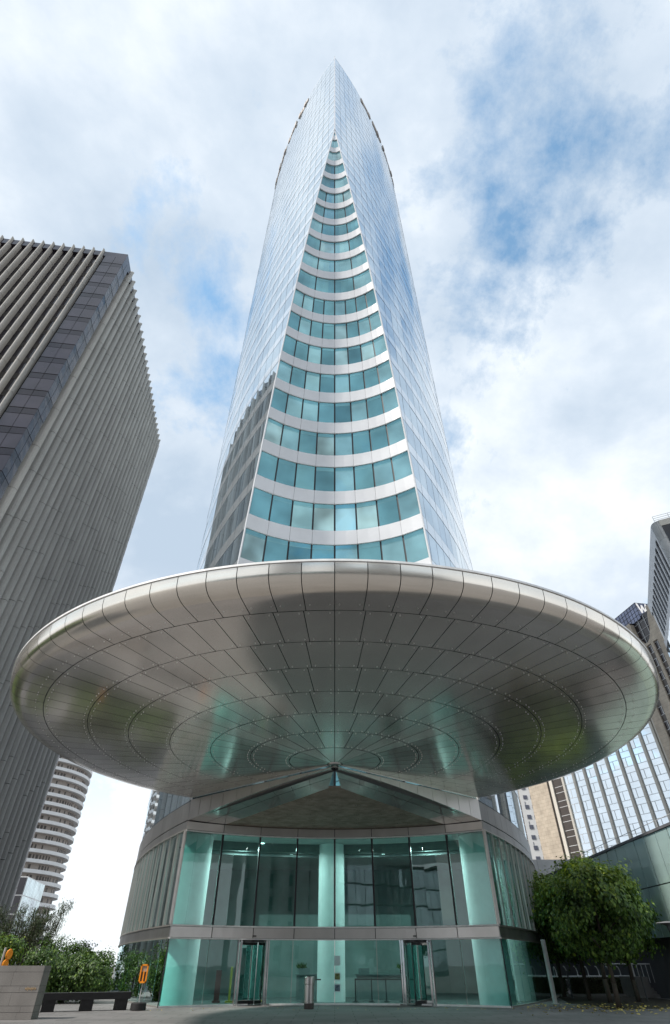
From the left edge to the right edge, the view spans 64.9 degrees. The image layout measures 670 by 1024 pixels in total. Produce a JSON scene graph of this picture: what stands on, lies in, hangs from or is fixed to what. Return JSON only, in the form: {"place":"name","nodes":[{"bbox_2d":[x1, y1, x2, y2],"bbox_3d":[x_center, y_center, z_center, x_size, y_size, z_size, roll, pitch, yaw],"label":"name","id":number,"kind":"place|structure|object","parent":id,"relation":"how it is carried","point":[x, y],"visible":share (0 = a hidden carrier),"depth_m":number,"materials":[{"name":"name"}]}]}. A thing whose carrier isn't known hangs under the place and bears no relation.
{"place":"outdoors","nodes":[
{"label":"outdoors","id":0,"kind":"place"},
{"bbox_2d":[7,876,44,965],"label":"glass box building","id":1,"kind":"structure","parent":0,"point":[29,891],"depth_m":124.54,"materials":[{"name":"glass"}]},
{"bbox_2d":[21,756,92,961],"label":"round apartment tower","id":2,"kind":"structure","parent":0,"point":[53,838],"depth_m":197.61,"materials":[{"name":"concrete"}]},
{"bbox_2d":[27,756,86,912],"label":"window","id":3,"kind":"structure","parent":2,"relation":"in","point":[61,774],"depth_m":196.73,"materials":[{"name":"glass"}]},
{"bbox_2d":[0,967,669,1023],"bbox_3d":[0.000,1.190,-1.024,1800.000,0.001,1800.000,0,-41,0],"label":"ground","id":4,"kind":"structure","parent":0,"point":[102,1012],"depth_m":21.59,"materials":[{"name":"concrete"}]},
{"bbox_2d":[0,931,32,965],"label":"broadleaf bush","id":5,"kind":"object","parent":4,"relation":"on","point":[8,943],"visible":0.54,"depth_m":28.17,"materials":[{"name":"green plant"}]},
{"bbox_2d":[0,966,51,1019],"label":"granite wall","id":6,"kind":"structure","parent":4,"relation":"on","point":[22,990],"depth_m":20.46,"materials":[{"name":"grey stone"}]},
{"bbox_2d":[0,897,73,965],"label":"bamboo clump","id":7,"kind":"object","parent":4,"relation":"on","point":[35,928],"visible":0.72,"depth_m":31.49,"materials":[{"name":"green plant"}]},
{"bbox_2d":[14,933,72,1001],"bbox_3d":[-16.233,25.381,29.020,3.603,3.442,3.247,0,-41,0],"label":"leafy shrub","id":8,"kind":"object","parent":4,"relation":"on","point":[43,957],"visible":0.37,"depth_m":28.92,"materials":[{"name":"green plant"}]},
{"bbox_2d":[45,938,99,1003],"bbox_3d":[-14.767,25.784,29.605,3.191,2.889,3.494,0,-41,0],"label":"leafy shrub","id":9,"kind":"object","parent":4,"relation":"on","point":[68,972],"visible":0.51,"depth_m":28.73,"materials":[{"name":"green plant"}]},
{"bbox_2d":[0,235,160,925],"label":"ribbed office building","id":10,"kind":"structure","parent":4,"relation":"on","point":[79,440],"depth_m":79.11,"materials":[{"name":"grey concrete"}]},
{"bbox_2d":[40,991,131,1011],"bbox_3d":[-11.497,22.209,23.882,4.200,0.620,0.620,17,-44,-19],"label":"stone bench","id":11,"kind":"object","parent":4,"relation":"on","point":[87,999],"visible":0.91,"depth_m":23.79,"materials":[{"name":"grey stone"}]},
{"bbox_2d":[66,948,117,1002],"bbox_3d":[-13.399,25.907,29.077,2.704,2.886,2.535,16,-43,-18],"label":"leafy shrub","id":12,"kind":"object","parent":4,"relation":"on","point":[96,983],"visible":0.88,"depth_m":28.80,"materials":[{"name":"green plant"}]},
{"bbox_2d":[81,945,120,991],"bbox_3d":[-15.675,29.730,33.674,3.930,3.121,3.120,0,-41,0],"label":"leafy shrub","id":13,"kind":"object","parent":4,"relation":"on","point":[110,954],"visible":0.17,"depth_m":34.23,"materials":[{"name":"green plant"}]},
{"bbox_2d":[130,964,148,1010],"bbox_3d":[-8.980,22.106,24.514,0.700,1.600,0.700,0,-41,0],"label":"notice stand","id":14,"kind":"object","parent":4,"relation":"on","point":[139,1005],"visible":1,"depth_m":24.54,"materials":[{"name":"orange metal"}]},
{"bbox_2d":[304,976,314,1008],"bbox_3d":[-1.220,22.996,25.199,0.524,1.145,0.524,0,-41,0],"label":"litter bin","id":15,"kind":"object","parent":4,"relation":"on","point":[309,982],"visible":1,"depth_m":25.06,"materials":[{"name":"metal"}]},
{"bbox_2d":[10,56,658,1007],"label":"office tower","id":16,"kind":"structure","parent":4,"relation":"on","point":[330,698],"depth_m":28.95,"materials":[{"name":"silver metal"}]},
{"bbox_2d":[212,970,221,1002],"bbox_3d":[-6.450,26.123,29.006,0.400,1.330,0.350,0,-41,0],"label":"display panel","id":17,"kind":"object","parent":16,"relation":"in","point":[217,986],"visible":1,"depth_m":28.97,"materials":[{"name":"metal"}]},
{"bbox_2d":[233,940,269,1005],"bbox_3d":[-4.365,24.395,27.940,1.714,2.600,1.501,0,-41,0],"label":"revolving door","id":18,"kind":"structure","parent":16,"relation":"in","point":[265,944],"depth_m":27.86,"materials":[{"name":"silver metal"}]},
{"bbox_2d":[240,528,265,561],"bbox_3d":[-6.452,2.731,41.790,1.823,2.750,0.383,22,-45,-24],"label":"window","id":19,"kind":"structure","parent":16,"relation":"in","point":[253,546],"depth_m":41.79,"materials":[{"name":"teal glass"}]},
{"bbox_2d":[249,487,271,519],"bbox_3d":[-6.192,-0.653,44.112,1.744,2.750,0.379,22,-45,-24],"label":"window","id":20,"kind":"structure","parent":16,"relation":"in","point":[261,500],"depth_m":44.09,"materials":[{"name":"teal glass"}]},
{"bbox_2d":[257,451,277,480],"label":"window","id":21,"kind":"structure","parent":16,"relation":"in","point":[268,462],"depth_m":46.44,"materials":[{"name":"teal glass"}]},
{"bbox_2d":[264,418,282,444],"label":"window","id":22,"kind":"structure","parent":16,"relation":"in","point":[273,432],"depth_m":48.75,"materials":[{"name":"teal glass"}]},
{"bbox_2d":[264,536,287,561],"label":"window","id":23,"kind":"structure","parent":16,"relation":"in","point":[276,548],"depth_m":42.63,"materials":[{"name":"teal glass"}]},
{"bbox_2d":[271,388,286,412],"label":"window","id":24,"kind":"structure","parent":16,"relation":"in","point":[279,398],"depth_m":51.06,"materials":[{"name":"teal glass"}]},
{"bbox_2d":[270,495,291,525],"bbox_3d":[-4.538,-0.096,44.760,1.744,2.750,0.384,15,-43,-17],"label":"window","id":25,"kind":"structure","parent":16,"relation":"in","point":[281,507],"depth_m":44.75,"materials":[{"name":"teal glass"}]},
{"bbox_2d":[277,361,291,382],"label":"window","id":26,"kind":"structure","parent":16,"relation":"in","point":[284,371],"depth_m":53.39,"materials":[{"name":"teal glass"}]},
{"bbox_2d":[276,458,295,486],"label":"window","id":27,"kind":"structure","parent":16,"relation":"in","point":[285,475],"depth_m":47.04,"materials":[{"name":"teal glass"}]},
{"bbox_2d":[282,335,295,355],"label":"window","id":28,"kind":"structure","parent":16,"relation":"in","point":[289,343],"depth_m":55.71,"materials":[{"name":"teal glass"}]},
{"bbox_2d":[281,425,298,450],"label":"window","id":29,"kind":"structure","parent":16,"relation":"in","point":[290,437],"depth_m":49.34,"materials":[{"name":"teal glass"}]},
{"bbox_2d":[288,311,299,330],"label":"window","id":30,"kind":"structure","parent":16,"relation":"in","point":[294,318],"depth_m":58.00,"materials":[{"name":"teal glass"}]},
{"bbox_2d":[286,395,302,417],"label":"window","id":31,"kind":"structure","parent":16,"relation":"in","point":[294,405],"depth_m":51.63,"materials":[{"name":"teal glass"}]},
{"bbox_2d":[291,367,304,388],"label":"window","id":32,"kind":"structure","parent":16,"relation":"in","point":[298,375],"depth_m":53.92,"materials":[{"name":"teal glass"}]},
{"bbox_2d":[288,541,310,559],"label":"window","id":33,"kind":"structure","parent":16,"relation":"in","point":[297,550],"depth_m":43.23,"materials":[{"name":"teal glass"}]},
{"bbox_2d":[295,341,307,360],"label":"window","id":34,"kind":"structure","parent":16,"relation":"in","point":[301,352],"depth_m":56.21,"materials":[{"name":"teal glass"}]},
{"bbox_2d":[291,501,312,529],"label":"window","id":35,"kind":"structure","parent":16,"relation":"in","point":[302,511],"depth_m":45.18,"materials":[{"name":"teal glass"}]},
{"bbox_2d":[295,464,314,489],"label":"window","id":36,"kind":"structure","parent":16,"relation":"in","point":[305,473],"depth_m":47.46,"materials":[{"name":"teal glass"}]},
{"bbox_2d":[299,317,310,334],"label":"window","id":37,"kind":"structure","parent":16,"relation":"in","point":[305,323],"depth_m":58.46,"materials":[{"name":"teal glass"}]},
{"bbox_2d":[296,968,316,999],"bbox_3d":[-1.650,28.428,31.739,1.400,1.400,1.000,0,-41,0],"label":"reception desk","id":38,"kind":"object","parent":16,"relation":"on","point":[302,974],"visible":0.69,"depth_m":31.44,"materials":[{"name":"glass"}]},
{"bbox_2d":[298,269,315,288],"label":"window","id":39,"kind":"structure","parent":16,"relation":"in","point":[304,278],"depth_m":62.80,"materials":[{"name":"teal glass"}]},
{"bbox_2d":[299,430,316,453],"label":"window","id":40,"kind":"structure","parent":16,"relation":"in","point":[307,444],"depth_m":49.73,"materials":[{"name":"teal glass"}]},
{"bbox_2d":[302,399,317,421],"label":"window","id":41,"kind":"structure","parent":16,"relation":"in","point":[310,408],"depth_m":52.02,"materials":[{"name":"teal glass"}]},
{"bbox_2d":[302,251,317,268],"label":"window","id":42,"kind":"structure","parent":16,"relation":"in","point":[308,259],"depth_m":64.99,"materials":[{"name":"teal glass"}]},
{"bbox_2d":[305,371,319,391],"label":"window","id":43,"kind":"structure","parent":16,"relation":"in","point":[312,379],"depth_m":54.28,"materials":[{"name":"teal glass"}]},
{"bbox_2d":[308,345,320,363],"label":"window","id":44,"kind":"structure","parent":16,"relation":"in","point":[314,356],"depth_m":56.56,"materials":[{"name":"teal glass"}]},
{"bbox_2d":[311,321,321,337],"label":"window","id":45,"kind":"structure","parent":16,"relation":"in","point":[316,330],"depth_m":58.77,"materials":[{"name":"teal glass"}]},
{"bbox_2d":[312,544,333,558],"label":"window","id":46,"kind":"structure","parent":16,"relation":"in","point":[318,551],"depth_m":43.54,"materials":[{"name":"teal glass"}]},
{"bbox_2d":[313,504,333,530],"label":"window","id":47,"kind":"structure","parent":16,"relation":"in","point":[323,513],"depth_m":45.41,"materials":[{"name":"teal glass"}]},
{"bbox_2d":[315,467,333,490],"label":"window","id":48,"kind":"structure","parent":16,"relation":"in","point":[324,475],"depth_m":47.68,"materials":[{"name":"teal glass"}]},
{"bbox_2d":[316,277,333,292],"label":"window","id":49,"kind":"structure","parent":16,"relation":"in","point":[324,285],"depth_m":63.32,"materials":[{"name":"teal glass"}]},
{"bbox_2d":[317,433,333,454],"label":"window","id":50,"kind":"structure","parent":16,"relation":"in","point":[325,446],"depth_m":49.95,"materials":[{"name":"teal glass"}]},
{"bbox_2d":[318,258,333,271],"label":"window","id":51,"kind":"structure","parent":16,"relation":"in","point":[324,265],"depth_m":65.46,"materials":[{"name":"teal glass"}]},
{"bbox_2d":[319,402,333,422],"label":"window","id":52,"kind":"structure","parent":16,"relation":"in","point":[326,410],"depth_m":52.22,"materials":[{"name":"teal glass"}]},
{"bbox_2d":[320,374,333,392],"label":"window","id":53,"kind":"structure","parent":16,"relation":"in","point":[327,381],"depth_m":54.46,"materials":[{"name":"teal glass"}]},
{"bbox_2d":[320,240,333,252],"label":"window","id":54,"kind":"structure","parent":16,"relation":"in","point":[328,247],"depth_m":67.52,"materials":[{"name":"teal glass"}]},
{"bbox_2d":[322,348,333,364],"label":"window","id":55,"kind":"structure","parent":16,"relation":"in","point":[327,353],"depth_m":56.74,"materials":[{"name":"teal glass"}]},
{"bbox_2d":[323,323,333,338],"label":"window","id":56,"kind":"structure","parent":16,"relation":"in","point":[328,329],"depth_m":58.95,"materials":[{"name":"teal glass"}]},
{"bbox_2d":[335,323,345,338],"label":"window","id":57,"kind":"structure","parent":16,"relation":"in","point":[340,329],"depth_m":58.96,"materials":[{"name":"teal glass"}]},
{"bbox_2d":[335,348,347,364],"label":"window","id":58,"kind":"structure","parent":16,"relation":"in","point":[341,358],"depth_m":56.73,"materials":[{"name":"teal glass"}]},
{"bbox_2d":[335,374,348,392],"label":"window","id":59,"kind":"structure","parent":16,"relation":"in","point":[341,381],"depth_m":54.48,"materials":[{"name":"teal glass"}]},
{"bbox_2d":[335,241,348,252],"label":"window","id":60,"kind":"structure","parent":16,"relation":"in","point":[338,249],"depth_m":67.53,"materials":[{"name":"teal glass"}]},
{"bbox_2d":[335,402,350,422],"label":"window","id":61,"kind":"structure","parent":16,"relation":"in","point":[342,410],"depth_m":52.21,"materials":[{"name":"teal glass"}]},
{"bbox_2d":[335,258,350,271],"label":"window","id":62,"kind":"structure","parent":16,"relation":"in","point":[340,265],"depth_m":65.47,"materials":[{"name":"teal glass"}]},
{"bbox_2d":[335,433,351,454],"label":"window","id":63,"kind":"structure","parent":16,"relation":"in","point":[343,442],"depth_m":49.95,"materials":[{"name":"teal glass"}]},
{"bbox_2d":[335,467,353,490],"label":"window","id":64,"kind":"structure","parent":16,"relation":"in","point":[344,477],"depth_m":47.69,"materials":[{"name":"teal glass"}]},
{"bbox_2d":[335,277,353,292],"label":"window","id":65,"kind":"structure","parent":16,"relation":"in","point":[341,285],"depth_m":63.33,"materials":[{"name":"teal glass"}]},
{"bbox_2d":[336,504,355,530],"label":"window","id":66,"kind":"structure","parent":16,"relation":"in","point":[345,513],"depth_m":45.41,"materials":[{"name":"teal glass"}]},
{"bbox_2d":[336,544,356,558],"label":"window","id":67,"kind":"structure","parent":16,"relation":"in","point":[342,551],"depth_m":43.54,"materials":[{"name":"teal glass"}]},
{"bbox_2d":[347,321,358,337],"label":"window","id":68,"kind":"structure","parent":16,"relation":"in","point":[352,327],"depth_m":58.80,"materials":[{"name":"teal glass"}]},
{"bbox_2d":[348,345,360,363],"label":"window","id":69,"kind":"structure","parent":16,"relation":"in","point":[354,352],"depth_m":56.54,"materials":[{"name":"teal glass"}]},
{"bbox_2d":[350,371,363,391],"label":"window","id":70,"kind":"structure","parent":16,"relation":"in","point":[356,379],"depth_m":54.30,"materials":[{"name":"teal glass"}]},
{"bbox_2d":[351,399,366,421],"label":"window","id":71,"kind":"structure","parent":16,"relation":"in","point":[359,412],"depth_m":52.02,"materials":[{"name":"teal glass"}]},
{"bbox_2d":[351,251,366,268],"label":"window","id":72,"kind":"structure","parent":16,"relation":"in","point":[358,260],"depth_m":64.95,"materials":[{"name":"teal glass"}]},
{"bbox_2d":[353,430,370,453],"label":"window","id":73,"kind":"structure","parent":16,"relation":"in","point":[361,442],"depth_m":49.75,"materials":[{"name":"teal glass"}]},
{"bbox_2d":[354,269,371,289],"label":"window","id":74,"kind":"structure","parent":16,"relation":"in","point":[360,280],"depth_m":62.81,"materials":[{"name":"teal glass"}]},
{"bbox_2d":[355,464,373,489],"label":"window","id":75,"kind":"structure","parent":16,"relation":"in","point":[363,473],"depth_m":47.47,"materials":[{"name":"teal glass"}]},
{"bbox_2d":[358,317,370,334],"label":"window","id":76,"kind":"structure","parent":16,"relation":"in","point":[364,327],"depth_m":58.49,"materials":[{"name":"teal glass"}]},
{"bbox_2d":[356,500,377,529],"bbox_3d":[2.770,0.286,45.204,1.744,2.750,0.389,-9,-42,10],"label":"window","id":77,"kind":"structure","parent":16,"relation":"in","point":[366,511],"depth_m":45.19,"materials":[{"name":"teal glass"}]},
{"bbox_2d":[361,341,374,360],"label":"window","id":78,"kind":"structure","parent":16,"relation":"in","point":[367,348],"depth_m":56.21,"materials":[{"name":"teal glass"}]},
{"bbox_2d":[359,541,380,559],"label":"window","id":79,"kind":"structure","parent":16,"relation":"in","point":[371,550],"depth_m":43.24,"materials":[{"name":"teal glass"}]},
{"bbox_2d":[364,367,378,387],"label":"window","id":80,"kind":"structure","parent":16,"relation":"in","point":[371,377],"depth_m":53.93,"materials":[{"name":"teal glass"}]},
{"bbox_2d":[367,394,382,417],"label":"window","id":81,"kind":"structure","parent":16,"relation":"in","point":[374,404],"depth_m":51.64,"materials":[{"name":"teal glass"}]},
{"bbox_2d":[369,311,381,330],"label":"window","id":82,"kind":"structure","parent":16,"relation":"in","point":[375,321],"depth_m":57.99,"materials":[{"name":"teal glass"}]},
{"bbox_2d":[370,425,387,450],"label":"window","id":83,"kind":"structure","parent":16,"relation":"in","point":[379,440],"depth_m":49.34,"materials":[{"name":"teal glass"}]},
{"bbox_2d":[355,968,404,999],"bbox_3d":[2.850,28.428,31.739,3.200,1.400,1.000,0,-41,0],"label":"reception desk","id":84,"kind":"object","parent":16,"relation":"on","point":[363,989],"visible":0.74,"depth_m":31.36,"materials":[{"name":"glass"}]},
{"bbox_2d":[373,335,386,355],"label":"window","id":85,"kind":"structure","parent":16,"relation":"in","point":[379,343],"depth_m":55.69,"materials":[{"name":"teal glass"}]},
{"bbox_2d":[373,458,393,486],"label":"window","id":86,"kind":"structure","parent":16,"relation":"in","point":[383,473],"depth_m":47.04,"materials":[{"name":"teal glass"}]},
{"bbox_2d":[378,360,391,382],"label":"window","id":87,"kind":"structure","parent":16,"relation":"in","point":[384,370],"depth_m":53.41,"materials":[{"name":"teal glass"}]},
{"bbox_2d":[377,495,399,525],"bbox_3d":[4.538,-0.097,44.760,1.744,2.750,0.380,-15,-43,17],"label":"window","id":88,"kind":"structure","parent":16,"relation":"in","point":[388,513],"depth_m":44.73,"materials":[{"name":"teal glass"}]},
{"bbox_2d":[382,388,398,412],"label":"window","id":89,"kind":"structure","parent":16,"relation":"in","point":[389,397],"depth_m":51.06,"materials":[{"name":"teal glass"}]},
{"bbox_2d":[381,536,405,561],"bbox_3d":[4.730,3.313,42.467,1.823,2.750,0.383,-15,-43,17],"label":"window","id":90,"kind":"structure","parent":16,"relation":"in","point":[393,548],"depth_m":42.61,"materials":[{"name":"teal glass"}]},
{"bbox_2d":[387,418,404,444],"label":"window","id":91,"kind":"structure","parent":16,"relation":"in","point":[395,428],"depth_m":48.75,"materials":[{"name":"teal glass"}]},
{"bbox_2d":[392,451,411,480],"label":"window","id":92,"kind":"structure","parent":16,"relation":"in","point":[401,464],"depth_m":46.43,"materials":[{"name":"teal glass"}]},
{"bbox_2d":[397,488,419,519],"bbox_3d":[6.192,-0.654,44.112,1.744,2.750,0.379,-22,-45,24],"label":"window","id":93,"kind":"structure","parent":16,"relation":"in","point":[408,504],"depth_m":44.11,"materials":[{"name":"teal glass"}]},
{"bbox_2d":[404,528,428,561],"bbox_3d":[6.453,2.731,41.791,1.823,2.750,0.376,-22,-45,24],"label":"window","id":94,"kind":"structure","parent":16,"relation":"in","point":[415,544],"depth_m":41.79,"materials":[{"name":"teal glass"}]},
{"bbox_2d":[399,940,436,1005],"bbox_3d":[4.365,24.395,27.940,1.714,2.600,1.501,0,-41,0],"label":"revolving door","id":95,"kind":"structure","parent":16,"relation":"in","point":[403,954],"depth_m":27.84,"materials":[{"name":"silver metal"}]},
{"bbox_2d":[146,1002,669,1015],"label":"fallen leaves","id":96,"kind":"object","parent":4,"relation":"on","point":[660,1009],"visible":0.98,"depth_m":24.90,"materials":[{"name":"yellow plant"}]},
{"bbox_2d":[540,940,558,1003],"bbox_3d":[11.750,25.165,28.874,0.371,2.650,0.371,0,-41,0],"label":"steel post","id":97,"kind":"object","parent":4,"relation":"on","point":[548,969],"visible":0.95,"depth_m":28.78,"materials":[{"name":"metal"}]},
{"bbox_2d":[533,860,568,875],"bbox_3d":[33.800,50.770,65.152,20.400,11.150,15.000,0,-41,0],"label":"stone annex","id":98,"kind":"object","parent":4,"relation":"on","point":[541,865],"depth_m":62.71,"materials":[{"name":"stone"}]},
{"bbox_2d":[528,718,669,859],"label":"mirror ribbed tower","id":99,"kind":"structure","parent":4,"relation":"on","point":[625,789],"depth_m":126.17,"materials":[{"name":"white glass"}]},
{"bbox_2d":[537,814,669,998],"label":"green glass building","id":100,"kind":"structure","parent":4,"relation":"on","point":[647,853],"depth_m":33.75,"materials":[{"name":"glass"}]},
{"bbox_2d":[558,996,669,1009],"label":"tree bed","id":101,"kind":"object","parent":4,"relation":"on","point":[651,1003],"visible":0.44,"depth_m":29.01,"materials":[{"name":"stone"}]},
{"bbox_2d":[528,869,571,996],"bbox_3d":[14.901,28.600,36.240,5.105,7.060,5.675,-15,-43,17],"label":"lime tree","id":102,"kind":"object","parent":101,"relation":"on","point":[540,877],"visible":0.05,"depth_m":35.13,"materials":[{"name":"green plant"}]},
{"bbox_2d":[526,864,591,999],"bbox_3d":[14.656,26.001,32.886,5.531,6.625,5.242,3,-41,-3],"label":"lime tree","id":103,"kind":"object","parent":101,"relation":"on","point":[539,916],"visible":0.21,"depth_m":32.68,"materials":[{"name":"green plant"}]},
{"bbox_2d":[533,851,639,1002],"bbox_3d":[15.341,24.277,31.215,5.105,7.060,5.675,21,-45,-23],"label":"lime tree","id":104,"kind":"object","parent":101,"relation":"on","point":[546,898],"visible":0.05,"depth_m":31.93,"materials":[{"name":"green plant"}]},
{"bbox_2d":[566,976,623,993],"bbox_3d":[17.750,32.041,35.587,3.759,0.982,1.107,0,-41,0],"label":"clipped hedge","id":105,"kind":"object","parent":101,"relation":"on","point":[596,985],"visible":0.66,"depth_m":35.33,"materials":[{"name":"green plant"}]},
{"bbox_2d":[543,852,657,1007],"bbox_3d":[14.052,21.455,27.495,5.415,6.485,5.131,-20,-45,22],"label":"lime tree","id":106,"kind":"object","parent":101,"relation":"on","point":[609,935],"visible":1,"depth_m":27.04,"materials":[{"name":"green plant"}]},
{"bbox_2d":[557,976,653,997],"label":"planter wall","id":107,"kind":"structure","parent":101,"relation":"on","point":[626,985],"depth_m":34.06,"materials":[{"name":"stone"}]},
{"bbox_2d":[599,860,665,1001],"bbox_3d":[17.325,25.059,31.854,4.849,6.707,5.392,18,-44,-19],"label":"lime tree","id":108,"kind":"object","parent":101,"relation":"on","point":[645,932],"visible":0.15,"depth_m":31.11,"materials":[{"name":"green plant"}]},
{"bbox_2d":[0,0,669,965],"label":"sky","id":109,"kind":"structure","parent":0,"point":[526,143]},
{"bbox_2d":[518,787,543,859],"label":"white grid tower","id":110,"kind":"structure","parent":0,"point":[531,827],"depth_m":171.85,"materials":[{"name":"concrete"}]},
{"bbox_2d":[615,603,669,763],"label":"beige stone tower","id":111,"kind":"structure","parent":0,"point":[638,620],"depth_m":122.71,"materials":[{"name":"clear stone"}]},
{"bbox_2d":[648,512,669,656],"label":"slotted tower","id":112,"kind":"structure","parent":0,"point":[659,585],"depth_m":81.59,"materials":[{"name":"grey concrete"}]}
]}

